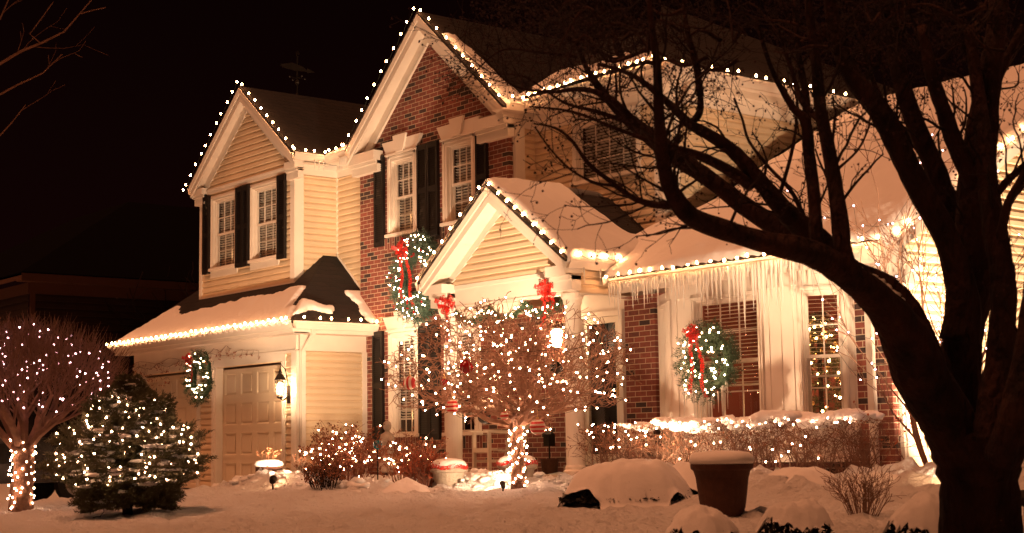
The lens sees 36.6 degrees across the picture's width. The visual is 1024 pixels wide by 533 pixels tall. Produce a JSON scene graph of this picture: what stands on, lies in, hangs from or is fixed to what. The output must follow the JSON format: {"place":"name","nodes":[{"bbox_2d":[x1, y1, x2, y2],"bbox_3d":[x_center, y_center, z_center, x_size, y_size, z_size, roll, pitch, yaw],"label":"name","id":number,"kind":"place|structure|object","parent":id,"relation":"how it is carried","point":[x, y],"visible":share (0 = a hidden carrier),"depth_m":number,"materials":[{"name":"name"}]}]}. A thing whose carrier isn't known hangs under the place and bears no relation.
{"place":"outdoors","nodes":[
{"label":"outdoors","id":0,"kind":"place"},
{"bbox_2d":[0,407,77,500],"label":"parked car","id":1,"kind":"object","parent":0,"point":[45,488],"visible":0.16,"depth_m":23.20,"materials":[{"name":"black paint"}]},
{"bbox_2d":[0,457,1023,532],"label":"ground","id":2,"kind":"structure","parent":0,"point":[224,506],"depth_m":13.61,"materials":[{"name":"snow"}]},
{"bbox_2d":[0,0,108,135],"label":"bare tree","id":3,"kind":"object","parent":2,"relation":"on","point":[22,50],"visible":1,"depth_m":12.30,"materials":[{"name":"plant"}]},
{"bbox_2d":[0,310,134,511],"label":"bare tree","id":4,"kind":"object","parent":2,"relation":"on","point":[18,436],"visible":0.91,"depth_m":17.37,"materials":[{"name":"brown plant"}]},
{"bbox_2d":[7,439,36,508],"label":"light string","id":5,"kind":"object","parent":4,"relation":"attached to","point":[18,477],"visible":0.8,"depth_m":17.38,"materials":[{"name":"white plastic"}]},
{"bbox_2d":[0,324,105,368],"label":"light string","id":6,"kind":"object","parent":4,"relation":"attached to","point":[42,344],"visible":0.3,"depth_m":17.30,"materials":[{"name":"white plastic"}]},
{"bbox_2d":[1,367,108,411],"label":"light string","id":7,"kind":"object","parent":4,"relation":"attached to","point":[62,399],"visible":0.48,"depth_m":17.34,"materials":[{"name":"white plastic"}]},
{"bbox_2d":[0,202,199,423],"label":"neighbour house","id":8,"kind":"structure","parent":2,"relation":"on","point":[84,268],"depth_m":46.96,"materials":[{"name":"black"}]},
{"bbox_2d":[9,316,77,373],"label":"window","id":9,"kind":"structure","parent":8,"relation":"in","point":[73,324],"depth_m":45.45,"materials":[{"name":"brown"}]},
{"bbox_2d":[34,372,217,514],"bbox_3d":[-3.851,1.816,15.629,1.785,1.519,1.752,0,-7,-4],"label":"spruce tree","id":10,"kind":"object","parent":2,"relation":"on","point":[142,490],"visible":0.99,"depth_m":15.28,"materials":[{"name":"green plant"}]},
{"bbox_2d":[48,437,198,484],"bbox_3d":[-3.830,1.918,15.276,1.458,0.472,0.923,1,-7,-13],"label":"light string","id":11,"kind":"object","parent":10,"relation":"attached to","point":[128,465],"visible":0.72,"depth_m":15.11,"materials":[{"name":"white plastic"}]},
{"bbox_2d":[56,395,191,437],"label":"light string","id":12,"kind":"object","parent":10,"relation":"attached to","point":[132,434],"visible":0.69,"depth_m":15.29,"materials":[{"name":"white plastic"}]},
{"bbox_2d":[254,448,283,471],"bbox_3d":[-3.268,2.622,20.831,0.395,0.375,0.397,4,-9,-38],"label":"planter","id":13,"kind":"object","parent":2,"relation":"on","point":[274,465],"visible":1,"depth_m":20.70,"materials":[{"name":"white"}]},
{"bbox_2d":[291,454,316,471],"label":"shrub","id":14,"kind":"object","parent":2,"relation":"on","point":[300,463],"visible":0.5,"depth_m":21.39,"materials":[{"name":"brown plant"}]},
{"bbox_2d":[296,455,353,490],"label":"shrub","id":15,"kind":"object","parent":2,"relation":"on","point":[329,472],"visible":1,"depth_m":17.97,"materials":[{"name":"brown plant"}]},
{"bbox_2d":[295,420,399,480],"bbox_3d":[-2.077,2.320,19.106,1.221,0.867,1.284,-4,-7,23],"label":"shrub","id":16,"kind":"object","parent":2,"relation":"on","point":[356,452],"visible":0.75,"depth_m":18.97,"materials":[{"name":"brown plant"}]},
{"bbox_2d":[304,424,399,471],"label":"light string","id":17,"kind":"object","parent":16,"relation":"attached to","point":[344,446],"visible":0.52,"depth_m":19.01,"materials":[{"name":"white plastic"}]},
{"bbox_2d":[378,421,396,472],"bbox_3d":[-1.652,2.385,20.537,0.259,0.680,0.259,4,-9,-38],"label":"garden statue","id":18,"kind":"object","parent":2,"relation":"on","point":[386,435],"visible":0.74,"depth_m":20.46,"materials":[{"name":"stone"}]},
{"bbox_2d":[382,477,430,492],"bbox_3d":[-1.163,2.484,17.001,0.815,0.346,0.551,0,-7,-5],"label":"snow mound","id":19,"kind":"object","parent":2,"relation":"on","point":[405,485],"visible":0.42,"depth_m":16.89,"materials":[{"name":"snow"}]},
{"bbox_2d":[370,426,448,482],"bbox_3d":[-1.211,2.260,18.319,0.968,0.740,0.769,-4,-7,26],"label":"shrub","id":20,"kind":"object","parent":2,"relation":"on","point":[394,453],"visible":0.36,"depth_m":18.22,"materials":[{"name":"brown plant"}]},
{"bbox_2d":[393,442,447,486],"bbox_3d":[-1.017,2.287,17.747,0.680,0.577,0.607,-4,-7,25],"label":"shrub","id":21,"kind":"object","parent":2,"relation":"on","point":[423,474],"visible":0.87,"depth_m":17.64,"materials":[{"name":"orange plant"}]},
{"bbox_2d":[212,459,652,491],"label":"shovelled snow","id":22,"kind":"structure","parent":2,"relation":"on","point":[481,475],"depth_m":17.84,"materials":[{"name":"snow"}]},
{"bbox_2d":[429,458,467,485],"bbox_3d":[-0.710,2.336,17.607,0.458,0.316,0.505,4,-9,-38],"label":"stone planter","id":23,"kind":"object","parent":2,"relation":"on","point":[449,471],"visible":0.91,"depth_m":17.45,"materials":[{"name":"white"}]},
{"bbox_2d":[375,291,641,488],"bbox_3d":[-0.034,1.377,16.559,2.751,2.160,2.685,4,-9,-38],"label":"crabapple tree","id":24,"kind":"object","parent":2,"relation":"on","point":[519,419],"visible":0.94,"depth_m":16.32,"materials":[{"name":"brown plant"}]},
{"bbox_2d":[403,368,415,389],"bbox_3d":[-1.064,1.165,16.105,0.140,0.230,0.140,4,-9,-38],"label":"ornament ball","id":25,"kind":"object","parent":24,"relation":"hanging from","point":[409,382],"visible":0.99,"depth_m":16.05,"materials":[{"name":"red plastic"}]},
{"bbox_2d":[445,398,458,412],"bbox_3d":[-0.613,1.391,15.905,0.140,0.230,0.140,4,-9,-38],"label":"ornament ball","id":26,"kind":"object","parent":24,"relation":"hanging from","point":[451,403],"visible":0.99,"depth_m":15.85,"materials":[{"name":"red plastic"}]},
{"bbox_2d":[459,358,472,373],"bbox_3d":[-0.460,0.964,15.605,0.144,0.234,0.144,4,-9,-38],"label":"ornament ball","id":27,"kind":"object","parent":24,"relation":"hanging from","point":[464,364],"visible":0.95,"depth_m":15.55,"materials":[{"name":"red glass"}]},
{"bbox_2d":[381,359,623,385],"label":"light string","id":28,"kind":"object","parent":24,"relation":"attached to","point":[485,368],"visible":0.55,"depth_m":16.01,"materials":[{"name":"white plastic"}]},
{"bbox_2d":[388,379,625,430],"bbox_3d":[-0.008,1.493,16.410,2.262,0.520,2.133,-5,-8,32],"label":"light string","id":29,"kind":"object","parent":24,"relation":"attached to","point":[536,402],"visible":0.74,"depth_m":16.11,"materials":[{"name":"white plastic"}]},
{"bbox_2d":[384,337,630,364],"bbox_3d":[0.030,0.911,16.589,2.438,0.248,2.468,4,-9,-38],"label":"light string","id":30,"kind":"object","parent":24,"relation":"attached to","point":[509,352],"visible":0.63,"depth_m":16.08,"materials":[{"name":"white plastic"}]},
{"bbox_2d":[426,298,598,344],"bbox_3d":[0.066,0.583,16.651,1.773,0.451,2.000,-2,-7,8],"label":"light string","id":31,"kind":"object","parent":24,"relation":"attached to","point":[512,317],"visible":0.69,"depth_m":16.41,"materials":[{"name":"white plastic"}]},
{"bbox_2d":[507,427,529,485],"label":"light string","id":32,"kind":"object","parent":24,"relation":"attached to","point":[520,454],"visible":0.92,"depth_m":16.41,"materials":[{"name":"white metal"}]},
{"bbox_2d":[530,410,545,434],"bbox_3d":[0.259,1.580,15.705,0.164,0.254,0.164,4,-9,-38],"label":"ornament ball","id":33,"kind":"object","parent":24,"relation":"hanging from","point":[537,426],"visible":1,"depth_m":15.64,"materials":[{"name":"red plastic"}]},
{"bbox_2d":[549,352,562,373],"bbox_3d":[0.453,0.999,16.005,0.136,0.226,0.136,4,-9,-38],"label":"ornament ball","id":34,"kind":"object","parent":24,"relation":"hanging from","point":[558,370],"visible":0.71,"depth_m":15.95,"materials":[{"name":"green glass"}]},
{"bbox_2d":[493,455,537,477],"bbox_3d":[0.062,2.396,18.424,0.548,0.316,0.519,-2,-7,13],"label":"stone planter","id":35,"kind":"object","parent":2,"relation":"on","point":[503,463],"visible":0.57,"depth_m":18.27,"materials":[{"name":"white"}]},
{"bbox_2d":[111,6,1023,487],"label":"brick house","id":36,"kind":"structure","parent":2,"relation":"on","point":[279,212],"depth_m":25.18,"materials":[{"name":"yellow"}]},
{"bbox_2d":[147,373,196,487],"bbox_3d":[-6.443,3.145,29.633,0.050,2.140,2.390,4,-9,-38],"label":"garage door","id":37,"kind":"structure","parent":36,"relation":"in","point":[186,412],"depth_m":29.50,"materials":[{"name":"paint"}]},
{"bbox_2d":[131,346,258,387],"bbox_3d":[-5.983,1.880,28.815,0.143,0.668,5.126,4,-9,-38],"label":"creeping vine","id":38,"kind":"object","parent":36,"relation":"attached to","point":[219,352],"visible":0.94,"depth_m":29.32,"materials":[{"name":"orange plant"}]},
{"bbox_2d":[106,317,286,346],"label":"light string","id":39,"kind":"object","parent":36,"relation":"attached to","point":[201,331],"visible":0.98,"depth_m":27.72,"materials":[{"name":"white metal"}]},
{"bbox_2d":[180,349,215,407],"bbox_3d":[-5.764,2.050,28.491,0.399,1.149,1.166,4,-9,-38],"label":"wreath","id":40,"kind":"object","parent":36,"relation":"attached to","point":[198,394],"visible":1,"depth_m":28.45,"materials":[{"name":"green"}]},
{"bbox_2d":[107,285,305,348],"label":"roof snow","id":41,"kind":"structure","parent":36,"relation":"on","point":[276,306],"depth_m":27.94,"materials":[{"name":"snow"}]},
{"bbox_2d":[208,190,237,277],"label":"window","id":42,"kind":"structure","parent":36,"relation":"in","point":[222,219],"depth_m":29.92,"materials":[{"name":"white glass"}]},
{"bbox_2d":[222,364,280,481],"bbox_3d":[-4.501,2.831,27.204,0.050,2.140,2.340,4,-9,-38],"label":"garage door","id":43,"kind":"structure","parent":36,"relation":"in","point":[251,405],"depth_m":27.36,"materials":[{"name":"paint"}]},
{"bbox_2d":[247,178,279,270],"bbox_3d":[-4.313,-0.751,28.583,0.675,1.590,1.110,4,-9,-38],"label":"window","id":44,"kind":"structure","parent":36,"relation":"in","point":[263,194],"depth_m":28.70,"materials":[{"name":"white glass"}]},
{"bbox_2d":[274,364,290,403],"bbox_3d":[-3.852,1.965,25.995,0.295,0.659,0.210,4,-9,-38],"label":"wall lantern","id":45,"kind":"object","parent":36,"relation":"attached to","point":[280,376],"depth_m":25.96,"materials":[{"name":"black metal"}]},
{"bbox_2d":[280,51,313,94],"bbox_3d":[-4.161,-3.697,30.057,0.665,1.000,0.279,-2,-7,6],"label":"weathervane","id":46,"kind":"object","parent":36,"relation":"on","point":[294,67],"visible":0.98,"depth_m":30.06,"materials":[{"name":"black metal"}]},
{"bbox_2d":[292,290,374,322],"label":"roof snow","id":47,"kind":"structure","parent":36,"relation":"on","point":[304,305],"depth_m":26.30,"materials":[{"name":"snow"}]},
{"bbox_2d":[343,7,414,145],"bbox_3d":[-2.305,-3.222,26.579,0.040,1.995,2.228,4,-9,-38],"label":"light string","id":48,"kind":"object","parent":36,"relation":"attached to","point":[380,73],"visible":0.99,"depth_m":26.49,"materials":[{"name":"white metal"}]},
{"bbox_2d":[384,149,417,237],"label":"window","id":49,"kind":"structure","parent":36,"relation":"in","point":[401,168],"depth_m":26.38,"materials":[{"name":"white glass"}]},
{"bbox_2d":[388,329,418,436],"bbox_3d":[-1.583,1.960,25.983,0.675,1.780,0.940,4,-9,-38],"label":"window","id":50,"kind":"structure","parent":36,"relation":"in","point":[407,418],"depth_m":26.03,"materials":[{"name":"white glass"}]},
{"bbox_2d":[385,228,440,327],"bbox_3d":[-1.576,0.184,25.453,0.531,1.723,1.680,4,-9,-38],"label":"wreath","id":51,"kind":"object","parent":36,"relation":"attached to","point":[405,255],"visible":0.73,"depth_m":25.52,"materials":[{"name":"green plant"}]},
{"bbox_2d":[434,294,454,340],"bbox_3d":[-0.954,0.735,22.263,0.316,0.709,0.156,-5,-8,32],"label":"ribbon bow","id":52,"kind":"object","parent":36,"relation":"attached to","point":[449,301],"visible":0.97,"depth_m":22.29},
{"bbox_2d":[416,186,479,278],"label":"light string","id":53,"kind":"object","parent":36,"relation":"attached to","point":[442,241],"visible":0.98,"depth_m":22.04,"materials":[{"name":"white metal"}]},
{"bbox_2d":[440,133,474,226],"bbox_3d":[-0.621,-1.386,25.093,0.675,1.430,0.970,4,-9,-38],"label":"window","id":54,"kind":"structure","parent":36,"relation":"in","point":[458,154],"depth_m":25.14,"materials":[{"name":"white glass"}]},
{"bbox_2d":[442,323,482,435],"bbox_3d":[-0.573,1.797,24.720,0.675,1.780,0.970,4,-9,-38],"label":"window","id":55,"kind":"structure","parent":36,"relation":"in","point":[477,426],"depth_m":24.58,"materials":[{"name":"white glass"}]},
{"bbox_2d":[442,33,523,103],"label":"roof snow","id":56,"kind":"structure","parent":36,"relation":"on","point":[452,38],"depth_m":24.55,"materials":[{"name":"snow"}]},
{"bbox_2d":[468,402,536,471],"bbox_3d":[-0.164,2.463,22.246,0.895,1.060,0.596,2,-7,-26],"label":"rocking chair","id":57,"kind":"object","parent":36,"relation":"on","point":[489,449],"visible":0.28,"depth_m":22.15,"materials":[{"name":"white paint"}]},
{"bbox_2d":[452,295,563,325],"bbox_3d":[-0.067,0.615,21.459,0.248,0.389,2.611,4,-9,-38],"label":"garland","id":58,"kind":"object","parent":36,"relation":"attached to","point":[524,304],"visible":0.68,"depth_m":21.20,"materials":[{"name":"green"}]},
{"bbox_2d":[416,178,602,284],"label":"porch roof","id":59,"kind":"structure","parent":36,"relation":"on","point":[586,192],"depth_m":22.52,"materials":[{"name":"white"}]},
{"bbox_2d":[488,182,561,252],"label":"light string","id":60,"kind":"object","parent":36,"relation":"attached to","point":[522,214],"visible":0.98,"depth_m":20.73,"materials":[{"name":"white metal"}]},
{"bbox_2d":[533,279,555,326],"bbox_3d":[0.450,0.483,20.510,0.316,0.659,0.156,-5,-8,32],"label":"ribbon bow","id":61,"kind":"object","parent":36,"relation":"attached to","point":[545,292],"visible":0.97,"depth_m":20.55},
{"bbox_2d":[540,429,558,473],"bbox_3d":[0.537,2.656,22.273,0.278,0.650,0.278,4,-9,-38],"label":"flower pot","id":62,"kind":"object","parent":36,"relation":"on","point":[549,466],"visible":0.83,"depth_m":22.20,"materials":[{"name":"brown ceramic"}]},
{"bbox_2d":[551,321,564,348],"bbox_3d":[0.696,1.002,22.550,0.305,0.436,0.193,4,-9,-38],"label":"wall lantern","id":63,"kind":"object","parent":36,"relation":"attached to","point":[552,332],"depth_m":22.46,"materials":[{"name":"white metal"}]},
{"bbox_2d":[487,177,637,261],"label":"roof snow","id":64,"kind":"structure","parent":36,"relation":"on","point":[553,196],"depth_m":20.96,"materials":[{"name":"snow"}]},
{"bbox_2d":[517,52,651,97],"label":"roof snow","id":65,"kind":"structure","parent":36,"relation":"on","point":[578,78],"depth_m":23.33,"materials":[{"name":"snow"}]},
{"bbox_2d":[583,316,620,462],"bbox_3d":[1.273,1.743,21.924,0.109,2.050,0.770,4,-9,-38],"label":"door","id":66,"kind":"structure","parent":36,"relation":"in","point":[611,319],"depth_m":22.10,"materials":[{"name":"white paint"}]},
{"bbox_2d":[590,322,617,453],"bbox_3d":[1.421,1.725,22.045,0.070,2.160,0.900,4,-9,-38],"label":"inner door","id":67,"kind":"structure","parent":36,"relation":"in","point":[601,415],"depth_m":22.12,"materials":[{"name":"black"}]},
{"bbox_2d":[569,102,642,186],"bbox_3d":[1.610,-1.782,23.164,0.675,1.020,1.560,4,-9,-38],"label":"window","id":68,"kind":"structure","parent":36,"relation":"in","point":[577,181],"depth_m":23.30,"materials":[{"name":"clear glass"}]},
{"bbox_2d":[657,301,672,429],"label":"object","id":69,"kind":"structure","parent":36,"relation":"in","point":[663,309],"depth_m":20.28,"materials":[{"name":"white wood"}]},
{"bbox_2d":[699,270,702,311],"bbox_3d":[2.337,0.336,19.122,0.042,0.589,0.042,4,-9,-38],"label":"icicle","id":70,"kind":"object","parent":36,"relation":"hanging from","point":[700,276],"visible":0.96,"depth_m":19.12,"materials":[{"name":"white"}]},
{"bbox_2d":[705,269,707,311],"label":"icicle","id":71,"kind":"object","parent":36,"relation":"hanging from","point":[706,278],"visible":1,"depth_m":19.05,"materials":[{"name":"white"}]},
{"bbox_2d":[671,317,744,418],"bbox_3d":[2.355,1.312,18.730,0.435,1.431,1.178,4,-9,-38],"label":"wreath","id":72,"kind":"object","parent":36,"relation":"attached to","point":[697,340],"visible":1,"depth_m":18.69,"materials":[{"name":"green"}]},
{"bbox_2d":[689,288,765,418],"bbox_3d":[2.677,1.142,19.033,0.252,1.660,1.283,4,-9,-38],"label":"window","id":73,"kind":"structure","parent":36,"relation":"in","point":[694,301],"depth_m":18.96,"materials":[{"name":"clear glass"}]},
{"bbox_2d":[726,266,730,312],"bbox_3d":[2.628,0.319,18.757,0.044,0.648,0.044,4,-9,-38],"label":"icicle","id":74,"kind":"object","parent":36,"relation":"hanging from","point":[728,281],"visible":1,"depth_m":18.76,"materials":[{"name":"white"}]},
{"bbox_2d":[610,249,859,290],"bbox_3d":[2.571,0.082,18.867,0.017,0.131,4.175,4,-9,-38],"label":"ice fringe","id":75,"kind":"object","parent":36,"relation":"attached to","point":[856,253],"visible":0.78,"depth_m":19.11,"materials":[{"name":"white"}]},
{"bbox_2d":[735,265,738,311],"bbox_3d":[2.718,0.265,18.645,0.043,0.570,0.037,-2,-7,6],"label":"icicle","id":76,"kind":"object","parent":36,"relation":"hanging from","point":[737,274],"visible":1,"depth_m":18.64,"materials":[{"name":"white"}]},
{"bbox_2d":[605,237,878,278],"bbox_3d":[2.620,-0.084,18.667,0.043,0.098,4.477,4,-9,-38],"label":"light string","id":77,"kind":"object","parent":36,"relation":"attached to","point":[649,269],"visible":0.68,"depth_m":19.09,"materials":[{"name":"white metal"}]},
{"bbox_2d":[741,264,745,332],"bbox_3d":[2.784,0.392,18.558,0.053,0.846,0.046,-2,-7,6],"label":"icicle","id":78,"kind":"object","parent":36,"relation":"hanging from","point":[743,272],"visible":1,"depth_m":18.56,"materials":[{"name":"white"}]},
{"bbox_2d":[751,263,753,307],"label":"icicle","id":79,"kind":"object","parent":36,"relation":"hanging from","point":[752,271],"visible":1,"depth_m":18.45,"materials":[{"name":"white"}]},
{"bbox_2d":[757,262,760,316],"bbox_3d":[2.933,0.273,18.362,0.046,0.659,0.040,-2,-7,6],"label":"icicle","id":80,"kind":"object","parent":36,"relation":"hanging from","point":[759,276],"visible":1,"depth_m":18.36,"materials":[{"name":"white"}]},
{"bbox_2d":[657,269,860,461],"bbox_3d":[2.964,1.252,19.146,0.783,2.300,3.370,4,-9,-38],"label":"bay window","id":81,"kind":"structure","parent":36,"relation":"in","point":[780,326],"depth_m":18.36,"materials":[{"name":"wood"}]},
{"bbox_2d":[761,261,764,321],"bbox_3d":[2.974,0.311,18.307,0.048,0.747,0.048,4,-9,-38],"label":"icicle","id":82,"kind":"object","parent":36,"relation":"hanging from","point":[763,275],"visible":1,"depth_m":18.31,"materials":[{"name":"white"}]},
{"bbox_2d":[769,260,772,300],"bbox_3d":[3.055,0.167,18.230,0.038,0.481,0.038,4,-9,-38],"label":"icicle","id":83,"kind":"object","parent":36,"relation":"hanging from","point":[771,271],"visible":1,"depth_m":18.23,"materials":[{"name":"white"}]},
{"bbox_2d":[774,260,777,298],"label":"icicle","id":84,"kind":"object","parent":36,"relation":"hanging from","point":[775,267],"visible":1,"depth_m":18.16,"materials":[{"name":"white"}]},
{"bbox_2d":[779,259,782,301],"bbox_3d":[3.154,0.179,18.099,0.042,0.540,0.036,-2,-7,6],"label":"icicle","id":85,"kind":"object","parent":36,"relation":"hanging from","point":[781,269],"visible":0.96,"depth_m":18.10,"materials":[{"name":"white"}]},
{"bbox_2d":[791,261,794,298],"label":"icicle","id":86,"kind":"object","parent":36,"relation":"hanging from","point":[793,269],"visible":0.84,"depth_m":17.96,"materials":[{"name":"white"}]},
{"bbox_2d":[602,63,1023,284],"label":"roof snow","id":87,"kind":"structure","parent":36,"relation":"on","point":[690,246],"depth_m":19.84,"materials":[{"name":"snow"}]},
{"bbox_2d":[796,284,852,424],"bbox_3d":[3.632,1.030,18.027,0.623,1.620,0.230,-4,-7,22],"label":"window","id":88,"kind":"structure","parent":36,"relation":"in","point":[806,387],"depth_m":18.06,"materials":[{"name":"clear glass"}]},
{"bbox_2d":[808,309,841,413],"bbox_3d":[3.783,1.451,19.093,1.415,1.867,1.560,4,-9,-38],"label":"indoor tree","id":89,"kind":"object","parent":36,"relation":"in","point":[819,381],"visible":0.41,"depth_m":19.05,"materials":[{"name":"green plant"}]},
{"bbox_2d":[809,320,840,412],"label":"light string","id":90,"kind":"object","parent":89,"relation":"attached to","point":[838,372],"visible":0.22,"depth_m":18.95,"materials":[{"name":"white plastic"}]},
{"bbox_2d":[557,458,694,509],"bbox_3d":[1.027,1.925,13.625,1.162,0.479,1.131,4,-9,-38],"label":"snowy bush","id":91,"kind":"object","parent":2,"relation":"on","point":[623,482],"visible":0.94,"depth_m":13.29,"materials":[{"name":"snow"}]},
{"bbox_2d":[673,461,697,492],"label":"snowy bush","id":92,"kind":"object","parent":2,"relation":"on","point":[684,470],"visible":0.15,"depth_m":13.66,"materials":[{"name":"snow"}]},
{"bbox_2d":[665,504,739,532],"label":"snowy bush","id":93,"kind":"object","parent":2,"relation":"on","point":[696,518],"visible":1,"depth_m":9.69,"materials":[{"name":"snow"}]},
{"bbox_2d":[387,0,1023,532],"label":"tree","id":94,"kind":"object","parent":2,"relation":"on","point":[965,410],"visible":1,"depth_m":8.31,"materials":[{"name":"brown plant"}]},
{"bbox_2d":[689,450,753,516],"bbox_3d":[1.591,1.654,11.727,0.494,0.522,0.494,4,-9,-38],"label":"garden urn","id":95,"kind":"object","parent":2,"relation":"on","point":[722,477],"visible":0.89,"depth_m":11.56,"materials":[{"name":"brown"}]},
{"bbox_2d":[564,418,921,474],"bbox_3d":[2.462,2.202,17.832,0.803,0.914,5.329,4,-9,-38],"label":"hedge","id":96,"kind":"object","parent":2,"relation":"on","point":[760,450],"visible":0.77,"depth_m":17.18,"materials":[{"name":"brown plant"}]},
{"bbox_2d":[589,434,818,462],"bbox_3d":[2.093,2.099,17.754,0.036,0.465,3.644,4,-9,-38],"label":"light string","id":97,"kind":"object","parent":96,"relation":"attached to","point":[695,446],"visible":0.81,"depth_m":17.83,"materials":[{"name":"white plastic"}]},
{"bbox_2d":[577,417,850,432],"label":"light string","id":98,"kind":"object","parent":96,"relation":"attached to","point":[715,422],"visible":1,"depth_m":17.58,"materials":[{"name":"white plastic"}]},
{"bbox_2d":[617,408,884,433],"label":"hedge snow","id":99,"kind":"structure","parent":96,"relation":"on","point":[761,417],"depth_m":17.03,"materials":[{"name":"snow"}]},
{"bbox_2d":[754,498,834,532],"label":"snowy bush","id":100,"kind":"object","parent":2,"relation":"on","point":[810,515],"visible":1,"depth_m":9.49,"materials":[{"name":"snow"}]},
{"bbox_2d":[768,467,842,485],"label":"snowy bush","id":101,"kind":"object","parent":2,"relation":"on","point":[812,474],"visible":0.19,"depth_m":13.28,"materials":[{"name":"snow"}]},
{"bbox_2d":[813,444,906,515],"bbox_3d":[2.461,1.526,10.974,0.632,0.545,0.630,-2,-7,10],"label":"shrub","id":102,"kind":"object","parent":2,"relation":"on","point":[867,498],"visible":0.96,"depth_m":10.90,"materials":[{"name":"plant"}]},
{"bbox_2d":[835,472,898,493],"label":"snowy bush","id":103,"kind":"object","parent":2,"relation":"on","point":[895,476],"visible":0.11,"depth_m":12.31,"materials":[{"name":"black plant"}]},
{"bbox_2d":[853,398,932,464],"bbox_3d":[3.799,1.230,13.622,1.404,1.256,1.295,4,-9,-38],"label":"shrub","id":104,"kind":"object","parent":2,"relation":"on","point":[904,431],"visible":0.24,"depth_m":13.77,"materials":[{"name":"orange plant"}]},
{"bbox_2d":[785,123,1023,465],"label":"slender tree","id":105,"kind":"object","parent":2,"relation":"on","point":[916,434],"visible":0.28,"depth_m":15.51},
{"bbox_2d":[787,134,1023,303],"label":"light string","id":106,"kind":"object","parent":105,"relation":"attached to","point":[911,250],"visible":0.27,"depth_m":15.44,"materials":[{"name":"white plastic"}]},
{"bbox_2d":[832,311,987,380],"bbox_3d":[4.298,1.001,15.474,2.402,1.076,2.049,4,-9,-38],"label":"light string","id":107,"kind":"object","parent":105,"relation":"attached to","point":[885,357],"visible":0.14,"depth_m":15.40,"materials":[{"name":"white plastic"}]},
{"bbox_2d":[883,491,938,532],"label":"snowy bush","id":108,"kind":"object","parent":2,"relation":"on","point":[917,512],"visible":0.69,"depth_m":9.09,"materials":[{"name":"snow"}]},
{"bbox_2d":[0,0,1023,376],"label":"sky","id":109,"kind":"structure","parent":0,"point":[133,123],"materials":[{"name":"black"}]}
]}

